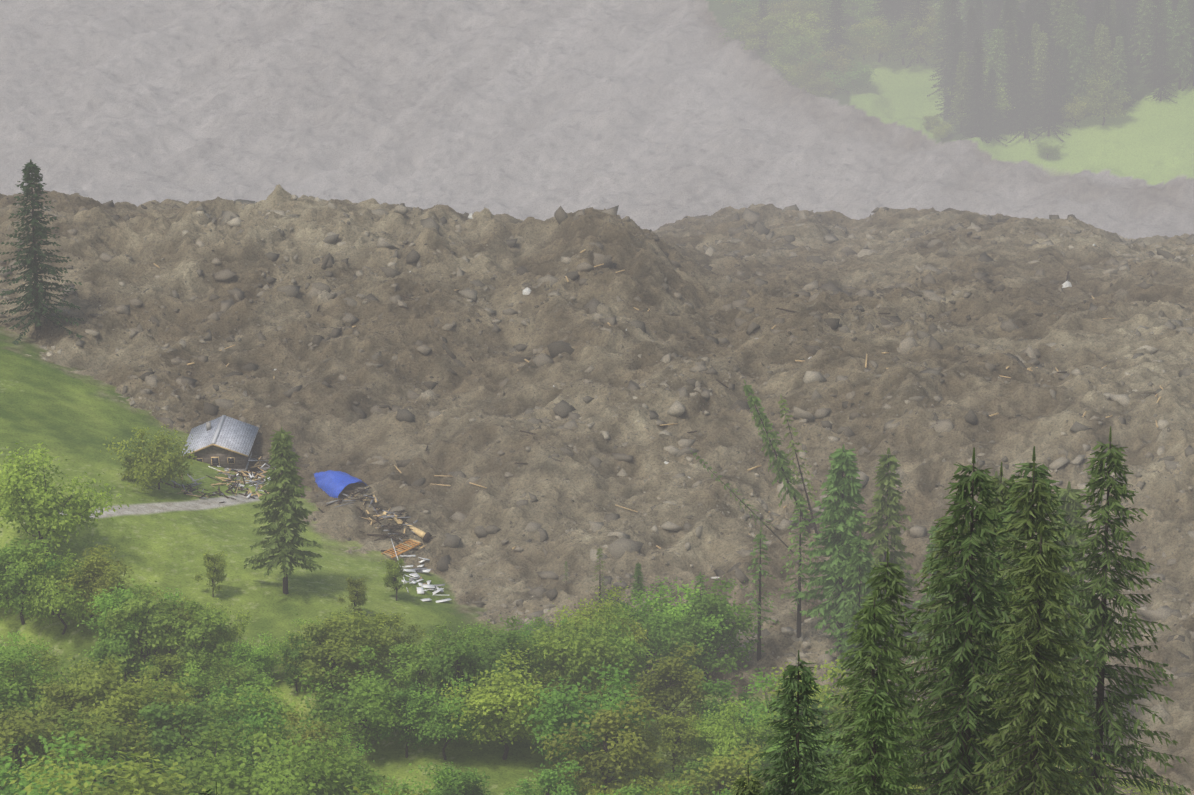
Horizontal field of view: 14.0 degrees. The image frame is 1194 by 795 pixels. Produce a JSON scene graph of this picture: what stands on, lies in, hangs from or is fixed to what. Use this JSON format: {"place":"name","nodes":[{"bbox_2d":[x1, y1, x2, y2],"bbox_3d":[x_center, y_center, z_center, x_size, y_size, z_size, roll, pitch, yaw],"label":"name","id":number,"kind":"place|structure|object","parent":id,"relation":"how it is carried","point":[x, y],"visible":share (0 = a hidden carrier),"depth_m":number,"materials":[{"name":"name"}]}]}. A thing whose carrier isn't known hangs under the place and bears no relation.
{"place":"outdoors","nodes":[
{"label":"outdoors","id":0,"kind":"place"},
{"bbox_2d":[0,0,1193,794],"bbox_3d":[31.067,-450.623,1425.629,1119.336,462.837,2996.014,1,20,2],"label":"ground terrain","id":1,"kind":"structure","parent":0,"point":[532,116],"depth_m":719.75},
{"bbox_2d":[0,531,60,624],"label":"broad tree","id":2,"kind":"object","parent":1,"relation":"on","point":[13,580],"visible":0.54,"depth_m":611.00,"materials":[{"name":"green plant"}]},
{"bbox_2d":[0,697,73,789],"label":"broad tree","id":3,"kind":"object","parent":1,"relation":"on","point":[15,725],"visible":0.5,"depth_m":572.56,"materials":[{"name":"green plant"}]},
{"bbox_2d":[0,639,78,718],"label":"broad tree","id":4,"kind":"object","parent":1,"relation":"on","point":[12,693],"visible":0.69,"depth_m":594.78,"materials":[{"name":"green plant"}]},
{"bbox_2d":[0,159,83,344],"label":"spruce tree","id":5,"kind":"object","parent":1,"relation":"on","point":[36,292],"visible":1,"depth_m":693.89,"materials":[{"name":"green plant"}]},
{"bbox_2d":[21,547,98,634],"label":"broad tree","id":6,"kind":"object","parent":1,"relation":"on","point":[57,599],"visible":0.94,"depth_m":608.92,"materials":[{"name":"green plant"}]},
{"bbox_2d":[0,441,128,557],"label":"broad tree","id":7,"kind":"object","parent":1,"relation":"on","point":[40,512],"visible":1,"depth_m":616.72,"materials":[{"name":"green plant"}]},
{"bbox_2d":[0,731,137,794],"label":"broad tree","id":8,"kind":"object","parent":1,"relation":"on","point":[11,790],"visible":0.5,"depth_m":557.29,"materials":[{"name":"green plant"}]},
{"bbox_2d":[27,678,115,742],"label":"broad tree","id":9,"kind":"object","parent":1,"relation":"on","point":[53,722],"visible":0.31,"depth_m":587.34,"materials":[{"name":"green plant"}]},
{"bbox_2d":[27,644,127,734],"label":"broad tree","id":10,"kind":"object","parent":1,"relation":"on","point":[74,667],"visible":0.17,"depth_m":593.16,"materials":[{"name":"green plant"}]},
{"bbox_2d":[15,702,153,793],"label":"broad tree","id":11,"kind":"object","parent":1,"relation":"on","point":[98,740],"visible":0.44,"depth_m":570.12,"materials":[{"name":"green plant"}]},
{"bbox_2d":[57,541,126,622],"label":"broad tree","id":12,"kind":"object","parent":1,"relation":"on","point":[112,576],"visible":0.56,"depth_m":610.58,"materials":[{"name":"green plant"}]},
{"bbox_2d":[51,655,144,727],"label":"broad tree","id":13,"kind":"object","parent":1,"relation":"on","point":[96,682],"visible":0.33,"depth_m":587.86,"materials":[{"name":"green plant"}]},
{"bbox_2d":[73,545,133,619],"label":"broad tree","id":14,"kind":"object","parent":1,"relation":"on","point":[106,583],"visible":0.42,"depth_m":611.52,"materials":[{"name":"green plant"}]},
{"bbox_2d":[4,744,220,794],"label":"broad tree","id":15,"kind":"object","parent":1,"relation":"on","point":[135,786],"visible":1,"depth_m":547.01,"materials":[{"name":"green plant"}]},
{"bbox_2d":[77,615,163,680],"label":"broad tree","id":16,"kind":"object","parent":1,"relation":"on","point":[114,643],"visible":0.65,"depth_m":600.81,"materials":[{"name":"green plant"}]},
{"bbox_2d":[83,578,182,660],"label":"broad tree","id":17,"kind":"object","parent":1,"relation":"on","point":[109,600],"visible":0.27,"depth_m":605.38,"materials":[{"name":"green plant"}]},
{"bbox_2d":[97,580,184,689],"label":"broad tree","id":18,"kind":"object","parent":1,"relation":"on","point":[137,608],"visible":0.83,"depth_m":600.36,"materials":[{"name":"green plant"}]},
{"bbox_2d":[69,665,217,770],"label":"broad tree","id":19,"kind":"object","parent":1,"relation":"on","point":[115,711],"visible":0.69,"depth_m":584.37,"materials":[{"name":"green plant"}]},
{"bbox_2d":[100,424,197,492],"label":"round bush","id":20,"kind":"object","parent":1,"relation":"on","point":[161,468],"visible":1,"depth_m":644.79,"materials":[{"name":"green plant"}]},
{"bbox_2d":[137,649,198,703],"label":"broad tree","id":21,"kind":"object","parent":1,"relation":"on","point":[174,660],"visible":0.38,"depth_m":599.73,"materials":[{"name":"green plant"}]},
{"bbox_2d":[109,690,239,783],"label":"broad tree","id":22,"kind":"object","parent":1,"relation":"on","point":[159,714],"visible":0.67,"depth_m":579.02,"materials":[{"name":"green plant"}]},
{"bbox_2d":[96,713,283,794],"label":"broad tree","id":23,"kind":"object","parent":1,"relation":"on","point":[226,781],"visible":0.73,"depth_m":558.84,"materials":[{"name":"green plant"}]},
{"bbox_2d":[163,598,235,676],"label":"broad tree","id":24,"kind":"object","parent":1,"relation":"on","point":[209,622],"visible":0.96,"depth_m":599.93,"materials":[{"name":"green plant"}]},
{"bbox_2d":[169,646,233,700],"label":"broad tree","id":25,"kind":"object","parent":1,"relation":"on","point":[204,679],"visible":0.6,"depth_m":598.53,"materials":[{"name":"green plant"}]},
{"bbox_2d":[181,415,258,472],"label":"house","id":26,"kind":"structure","parent":1,"relation":"on","point":[224,441],"depth_m":666.73,"materials":[{"name":"metal"}]},
{"bbox_2d":[201,656,272,719],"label":"broad tree","id":27,"kind":"object","parent":1,"relation":"on","point":[230,672],"visible":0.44,"depth_m":594.18,"materials":[{"name":"green plant"}]},
{"bbox_2d":[206,456,275,501],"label":"debris pile","id":28,"kind":"object","parent":1,"relation":"on","point":[256,481],"visible":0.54,"depth_m":662.55,"materials":[{"name":"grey wood"}]},
{"bbox_2d":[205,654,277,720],"bbox_3d":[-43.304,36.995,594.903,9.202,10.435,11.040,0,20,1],"label":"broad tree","id":29,"kind":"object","parent":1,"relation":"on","point":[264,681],"visible":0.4,"depth_m":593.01,"materials":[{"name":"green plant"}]},
{"bbox_2d":[171,680,315,769],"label":"broad tree","id":30,"kind":"object","parent":1,"relation":"on","point":[263,741],"visible":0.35,"depth_m":584.12,"materials":[{"name":"green plant"}]},
{"bbox_2d":[210,676,290,756],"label":"broad tree","id":31,"kind":"object","parent":1,"relation":"on","point":[257,722],"visible":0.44,"depth_m":584.13,"materials":[{"name":"green plant"}]},
{"bbox_2d":[227,631,285,675],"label":"broad tree","id":32,"kind":"object","parent":1,"relation":"on","point":[258,661],"visible":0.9,"depth_m":600.27,"materials":[{"name":"green plant"}]},
{"bbox_2d":[185,733,354,794],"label":"broad tree","id":33,"kind":"object","parent":1,"relation":"on","point":[277,784],"visible":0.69,"depth_m":559.30,"materials":[{"name":"green plant"}]},
{"bbox_2d":[243,427,322,593],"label":"larch tree","id":34,"kind":"object","parent":1,"relation":"on","point":[288,504],"visible":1,"depth_m":617.54,"materials":[{"name":"green plant"}]},
{"bbox_2d":[261,705,355,794],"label":"broad tree","id":35,"kind":"object","parent":1,"relation":"on","point":[307,733],"visible":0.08,"depth_m":576.78,"materials":[{"name":"green plant"}]},
{"bbox_2d":[245,708,387,794],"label":"broad tree","id":36,"kind":"object","parent":1,"relation":"on","point":[344,761],"visible":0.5,"depth_m":570.23,"materials":[{"name":"green plant"}]},
{"bbox_2d":[274,618,381,709],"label":"broad tree","id":37,"kind":"object","parent":1,"relation":"on","point":[316,654],"visible":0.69,"depth_m":594.12,"materials":[{"name":"green plant"}]},
{"bbox_2d":[277,602,383,692],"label":"broad tree","id":38,"kind":"object","parent":1,"relation":"on","point":[335,623],"visible":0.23,"depth_m":596.79,"materials":[{"name":"green plant"}]},
{"bbox_2d":[314,470,367,497],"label":"tarp cover","id":39,"kind":"object","parent":1,"relation":"on","point":[331,483],"visible":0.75,"depth_m":663.90,"materials":[{"name":"blue plastic"}]},
{"bbox_2d":[287,639,430,751],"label":"broad tree","id":40,"kind":"object","parent":1,"relation":"on","point":[366,702],"visible":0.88,"depth_m":587.64,"materials":[{"name":"green plant"}]},
{"bbox_2d":[318,486,425,554],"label":"debris","id":41,"kind":"object","parent":1,"relation":"on","point":[377,515],"visible":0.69,"depth_m":653.07,"materials":[{"name":"brown wood"}]},
{"bbox_2d":[338,612,416,682],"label":"broad tree","id":42,"kind":"object","parent":1,"relation":"on","point":[386,640],"visible":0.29,"depth_m":598.29,"materials":[{"name":"green plant"}]},
{"bbox_2d":[373,609,430,671],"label":"broad tree","id":43,"kind":"object","parent":1,"relation":"on","point":[398,638],"visible":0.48,"depth_m":604.63,"materials":[{"name":"green plant"}]},
{"bbox_2d":[375,679,432,757],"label":"broad tree","id":44,"kind":"object","parent":1,"relation":"on","point":[402,696],"visible":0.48,"depth_m":588.26,"materials":[{"name":"green plant"}]},
{"bbox_2d":[361,762,458,794],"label":"broad tree","id":45,"kind":"object","parent":1,"relation":"on","point":[392,790],"visible":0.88,"depth_m":562.97,"materials":[{"name":"green plant"}]},
{"bbox_2d":[384,638,454,696],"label":"broad tree","id":46,"kind":"object","parent":1,"relation":"on","point":[422,654],"visible":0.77,"depth_m":596.71,"materials":[{"name":"green plant"}]},
{"bbox_2d":[400,675,488,759],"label":"broad tree","id":47,"kind":"object","parent":1,"relation":"on","point":[443,724],"visible":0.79,"depth_m":586.08,"materials":[{"name":"green plant"}]},
{"bbox_2d":[412,759,490,794],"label":"broad tree","id":48,"kind":"object","parent":1,"relation":"on","point":[467,777],"visible":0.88,"depth_m":571.39,"materials":[{"name":"green plant"}]},
{"bbox_2d":[421,626,497,730],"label":"broad tree","id":49,"kind":"object","parent":1,"relation":"on","point":[439,669],"visible":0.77,"depth_m":591.82,"materials":[{"name":"green plant"}]},
{"bbox_2d":[430,642,563,759],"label":"broad tree","id":50,"kind":"object","parent":1,"relation":"on","point":[487,701],"visible":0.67,"depth_m":585.72,"materials":[{"name":"green plant"}]},
{"bbox_2d":[477,615,548,695],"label":"bush","id":51,"kind":"object","parent":1,"relation":"on","point":[499,649],"visible":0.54,"depth_m":600.72,"materials":[{"name":"green plant"}]},
{"bbox_2d":[503,753,597,794],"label":"bush","id":52,"kind":"object","parent":1,"relation":"on","point":[550,778],"visible":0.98,"depth_m":572.91,"materials":[{"name":"green plant"}]},
{"bbox_2d":[517,600,636,695],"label":"broad tree","id":53,"kind":"object","parent":1,"relation":"on","point":[577,664],"visible":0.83,"depth_m":601.43,"materials":[{"name":"green plant"}]},
{"bbox_2d":[520,659,655,776],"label":"broad tree","id":54,"kind":"object","parent":1,"relation":"on","point":[555,715],"visible":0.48,"depth_m":583.21,"materials":[{"name":"green plant"}]},
{"bbox_2d":[544,581,643,636],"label":"bush","id":55,"kind":"object","parent":1,"relation":"on","point":[597,607],"visible":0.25,"depth_m":616.60,"materials":[{"name":"green plant"}]},
{"bbox_2d":[0,183,1193,678],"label":"debris rocks","id":56,"kind":"object","parent":1,"relation":"on","point":[624,541],"visible":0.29,"depth_m":698.81,"materials":[{"name":"brown stone"}]},
{"bbox_2d":[542,598,659,693],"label":"broad tree","id":57,"kind":"object","parent":1,"relation":"on","point":[628,646],"visible":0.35,"depth_m":607.41,"materials":[{"name":"green plant"}]},
{"bbox_2d":[530,688,678,794],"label":"broad tree","id":58,"kind":"object","parent":1,"relation":"on","point":[623,754],"visible":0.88,"depth_m":577.38,"materials":[{"name":"green plant"}]},
{"bbox_2d":[621,583,688,673],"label":"bush","id":59,"kind":"object","parent":1,"relation":"on","point":[656,643],"visible":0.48,"depth_m":617.60,"materials":[{"name":"green plant"}]},
{"bbox_2d":[622,638,714,733],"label":"broad tree","id":60,"kind":"object","parent":1,"relation":"on","point":[677,690],"visible":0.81,"depth_m":602.28,"materials":[{"name":"green plant"}]},
{"bbox_2d":[625,580,723,655],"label":"broad tree","id":61,"kind":"object","parent":1,"relation":"on","point":[680,612],"visible":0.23,"depth_m":621.48,"materials":[{"name":"green plant"}]},
{"bbox_2d":[647,711,704,774],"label":"bush","id":62,"kind":"object","parent":1,"relation":"on","point":[667,723],"visible":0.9,"depth_m":591.19,"materials":[{"name":"green plant"}]},
{"bbox_2d":[646,576,741,669],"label":"broad tree","id":63,"kind":"object","parent":1,"relation":"on","point":[706,624],"visible":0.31,"depth_m":619.81,"materials":[{"name":"green plant"}]},
{"bbox_2d":[678,695,747,763],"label":"bush","id":64,"kind":"object","parent":1,"relation":"on","point":[704,741],"visible":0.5,"depth_m":592.24,"materials":[{"name":"green plant"}]},
{"bbox_2d":[663,574,764,681],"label":"broad tree","id":65,"kind":"object","parent":1,"relation":"on","point":[690,624],"visible":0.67,"depth_m":618.78,"materials":[{"name":"green plant"}]},
{"bbox_2d":[663,736,771,794],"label":"bush","id":66,"kind":"object","parent":1,"relation":"on","point":[723,769],"visible":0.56,"depth_m":572.44,"materials":[{"name":"green plant"}]},
{"bbox_2d":[691,677,764,729],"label":"bush","id":67,"kind":"object","parent":1,"relation":"on","point":[725,687],"visible":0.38,"depth_m":599.42,"materials":[{"name":"green plant"}]},
{"bbox_2d":[702,693,791,784],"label":"broad tree","id":68,"kind":"object","parent":1,"relation":"on","point":[729,742],"visible":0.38,"depth_m":584.28,"materials":[{"name":"green plant"}]},
{"bbox_2d":[742,530,779,661],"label":"conifer tree","id":69,"kind":"object","parent":1,"relation":"on","point":[759,572],"visible":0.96,"depth_m":621.70,"materials":[{"name":"green plant"}]},
{"bbox_2d":[743,380,810,532],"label":"larch tree","id":70,"kind":"object","parent":1,"relation":"on","point":[780,463],"visible":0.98,"depth_m":650.60,"materials":[{"name":"green plant"}]},
{"bbox_2d":[728,667,849,761],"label":"broad tree","id":71,"kind":"object","parent":1,"relation":"on","point":[757,685],"visible":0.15,"depth_m":593.13,"materials":[{"name":"green plant"}]},
{"bbox_2d":[768,29,823,76],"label":"broad tree","id":72,"kind":"object","parent":1,"relation":"on","point":[787,50],"visible":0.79,"depth_m":1001.90,"materials":[{"name":"green plant"}]},
{"bbox_2d":[749,650,845,794],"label":"larch tree","id":73,"kind":"object","parent":1,"relation":"on","point":[784,762],"visible":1,"depth_m":197.25,"materials":[{"name":"green plant"}]},
{"bbox_2d":[778,495,822,637],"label":"conifer tree","id":74,"kind":"object","parent":1,"relation":"on","point":[802,523],"visible":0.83,"depth_m":627.45,"materials":[{"name":"green plant"}]},
{"bbox_2d":[762,659,878,743],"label":"broad tree","id":75,"kind":"object","parent":1,"relation":"on","point":[826,691],"visible":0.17,"depth_m":594.08,"materials":[{"name":"green plant"}]},
{"bbox_2d":[817,0,854,73],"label":"spruce tree","id":76,"kind":"object","parent":1,"relation":"on","point":[836,16],"visible":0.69,"depth_m":998.93,"materials":[{"name":"green plant"}]},
{"bbox_2d":[788,444,885,652],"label":"larch tree","id":77,"kind":"object","parent":1,"relation":"on","point":[839,515],"visible":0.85,"depth_m":622.99,"materials":[{"name":"green plant"}]},
{"bbox_2d":[819,55,877,92],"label":"broad tree","id":78,"kind":"object","parent":1,"relation":"on","point":[863,73],"visible":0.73,"depth_m":994.60,"materials":[{"name":"green plant"}]},
{"bbox_2d":[822,532,883,687],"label":"larch tree","id":79,"kind":"object","parent":1,"relation":"on","point":[854,577],"visible":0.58,"depth_m":604.48,"materials":[{"name":"green plant"}]},
{"bbox_2d":[820,678,916,794],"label":"larch tree","id":80,"kind":"object","parent":1,"relation":"on","point":[879,709],"visible":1,"depth_m":185.99,"materials":[{"name":"green plant"}]},
{"bbox_2d":[809,588,931,794],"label":"larch tree","id":81,"kind":"object","parent":1,"relation":"on","point":[874,631],"visible":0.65,"depth_m":223.23,"materials":[{"name":"green plant"}]},
{"bbox_2d":[819,548,947,794],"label":"larch tree","id":82,"kind":"object","parent":1,"relation":"on","point":[890,585],"visible":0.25,"depth_m":265.43,"materials":[{"name":"green plant"}]},
{"bbox_2d":[853,448,924,651],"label":"larch tree","id":83,"kind":"object","parent":1,"relation":"on","point":[888,481],"visible":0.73,"depth_m":619.92,"materials":[{"name":"green plant"}]},
{"bbox_2d":[927,0,965,96],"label":"spruce tree","id":84,"kind":"object","parent":1,"relation":"on","point":[949,30],"visible":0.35,"depth_m":991.35,"materials":[{"name":"green plant"}]},
{"bbox_2d":[890,501,1015,794],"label":"larch tree","id":85,"kind":"object","parent":1,"relation":"on","point":[930,607],"visible":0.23,"depth_m":280.99,"materials":[{"name":"green plant"}]},
{"bbox_2d":[949,49,974,132],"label":"larch tree","id":86,"kind":"object","parent":1,"relation":"on","point":[961,74],"visible":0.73,"depth_m":976.18,"materials":[{"name":"green plant"}]},
{"bbox_2d":[889,447,1057,794],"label":"larch tree","id":87,"kind":"object","parent":1,"relation":"on","point":[962,645],"visible":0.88,"depth_m":258.94,"materials":[{"name":"green plant"}]},
{"bbox_2d":[954,37,997,142],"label":"spruce tree","id":88,"kind":"object","parent":1,"relation":"on","point":[974,108],"visible":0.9,"depth_m":972.65,"materials":[{"name":"green plant"}]},
{"bbox_2d":[911,462,1069,792],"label":"larch tree","id":89,"kind":"object","parent":1,"relation":"on","point":[1003,492],"visible":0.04,"depth_m":310.38,"materials":[{"name":"green plant"}]},
{"bbox_2d":[981,26,1015,125],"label":"larch tree","id":90,"kind":"object","parent":1,"relation":"on","point":[996,45],"visible":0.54,"depth_m":977.24,"materials":[{"name":"green plant"}]},
{"bbox_2d":[1003,33,1044,142],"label":"spruce tree","id":91,"kind":"object","parent":1,"relation":"on","point":[1025,112],"visible":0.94,"depth_m":974.38,"materials":[{"name":"green plant"}]},
{"bbox_2d":[927,460,1122,794],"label":"larch tree","id":92,"kind":"object","parent":1,"relation":"on","point":[1032,514],"visible":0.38,"depth_m":270.69,"materials":[{"name":"green plant"}]},
{"bbox_2d":[933,446,1118,794],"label":"larch tree","id":93,"kind":"object","parent":1,"relation":"on","point":[1041,472],"visible":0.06,"depth_m":295.22,"materials":[{"name":"green plant"}]},
{"bbox_2d":[949,523,1108,794],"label":"larch tree","id":94,"kind":"object","parent":1,"relation":"on","point":[1032,781],"visible":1,"depth_m":248.76,"materials":[{"name":"green plant"}]},
{"bbox_2d":[1030,40,1070,142],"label":"spruce tree","id":95,"kind":"object","parent":1,"relation":"on","point":[1050,50],"visible":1,"depth_m":974.95,"materials":[{"name":"green plant"}]},
{"bbox_2d":[1056,13,1097,119],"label":"larch tree","id":96,"kind":"object","parent":1,"relation":"on","point":[1078,47],"visible":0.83,"depth_m":978.45,"materials":[{"name":"green plant"}]},
{"bbox_2d":[1041,481,1121,742],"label":"larch tree","id":97,"kind":"object","parent":1,"relation":"on","point":[1072,503],"visible":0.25,"depth_m":587.43,"materials":[{"name":"green plant"}]},
{"bbox_2d":[1088,25,1115,96],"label":"larch tree","id":98,"kind":"object","parent":1,"relation":"on","point":[1104,37],"visible":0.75,"depth_m":982.28,"materials":[{"name":"green plant"}]},
{"bbox_2d":[1078,75,1135,124],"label":"broad tree","id":99,"kind":"object","parent":1,"relation":"on","point":[1100,100],"visible":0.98,"depth_m":978.23,"materials":[{"name":"green plant"}]},
{"bbox_2d":[1047,426,1192,794],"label":"larch tree","id":100,"kind":"object","parent":1,"relation":"on","point":[1100,620],"visible":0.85,"depth_m":333.13,"materials":[{"name":"green plant"}]},
{"bbox_2d":[1134,0,1175,90],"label":"spruce tree","id":101,"kind":"object","parent":1,"relation":"on","point":[1155,23],"visible":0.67,"depth_m":989.19,"materials":[{"name":"green plant"}]},
{"bbox_2d":[1146,26,1176,102],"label":"spruce tree","id":102,"kind":"object","parent":1,"relation":"on","point":[1160,85],"visible":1,"depth_m":985.86,"materials":[{"name":"green plant"}]},
{"bbox_2d":[1162,0,1193,89],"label":"larch tree","id":103,"kind":"object","parent":1,"relation":"on","point":[1182,22],"visible":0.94,"depth_m":987.82,"materials":[{"name":"green plant"}]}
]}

